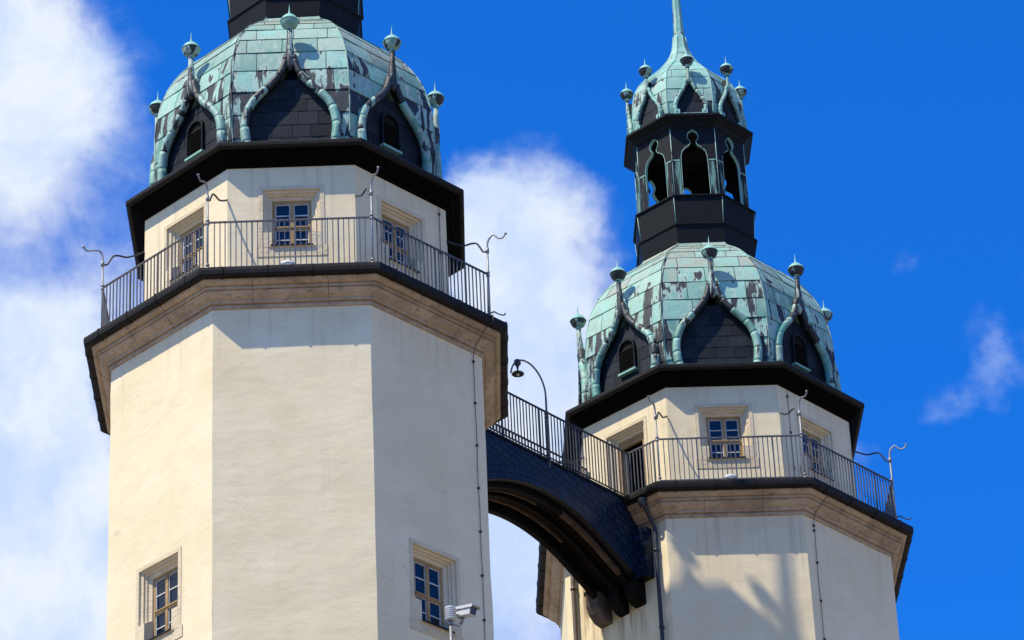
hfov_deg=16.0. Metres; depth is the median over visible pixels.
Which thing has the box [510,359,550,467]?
street lamp
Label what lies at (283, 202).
window
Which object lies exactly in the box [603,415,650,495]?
door
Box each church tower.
[82,0,507,639]
[536,0,913,639]
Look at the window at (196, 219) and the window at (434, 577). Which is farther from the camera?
the window at (196, 219)
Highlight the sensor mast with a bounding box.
[444,606,459,639]
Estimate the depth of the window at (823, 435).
88.83 m
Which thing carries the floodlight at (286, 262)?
on the church tower at (298, 450)
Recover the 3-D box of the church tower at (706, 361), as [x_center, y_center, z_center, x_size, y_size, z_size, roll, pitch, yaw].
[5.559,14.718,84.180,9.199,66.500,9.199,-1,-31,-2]
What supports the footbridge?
attached to the church tower at (298, 450)
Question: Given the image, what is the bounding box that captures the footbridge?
[485,392,654,628]
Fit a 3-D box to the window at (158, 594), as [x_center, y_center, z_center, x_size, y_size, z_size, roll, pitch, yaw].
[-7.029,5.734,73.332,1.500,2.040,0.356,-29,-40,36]
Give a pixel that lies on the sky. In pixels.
(887, 153)
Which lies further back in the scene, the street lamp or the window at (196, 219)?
the street lamp
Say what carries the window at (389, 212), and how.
in the church tower at (298, 450)
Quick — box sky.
[0,0,1023,639]
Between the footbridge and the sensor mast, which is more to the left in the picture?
the sensor mast
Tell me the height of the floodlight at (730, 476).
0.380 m
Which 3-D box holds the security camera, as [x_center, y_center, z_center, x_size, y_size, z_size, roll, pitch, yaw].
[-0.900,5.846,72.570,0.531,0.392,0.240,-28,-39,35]
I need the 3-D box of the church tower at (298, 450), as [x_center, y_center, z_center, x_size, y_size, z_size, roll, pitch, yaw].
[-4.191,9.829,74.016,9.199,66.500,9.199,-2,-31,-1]
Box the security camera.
[456,603,479,624]
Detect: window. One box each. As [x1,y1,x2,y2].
[135,546,182,639]
[162,201,205,289]
[256,185,326,256]
[377,195,427,283]
[409,537,463,639]
[694,403,758,468]
[797,412,840,490]
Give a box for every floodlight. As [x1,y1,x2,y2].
[280,260,294,264]
[724,474,736,477]
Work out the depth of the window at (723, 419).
87.82 m

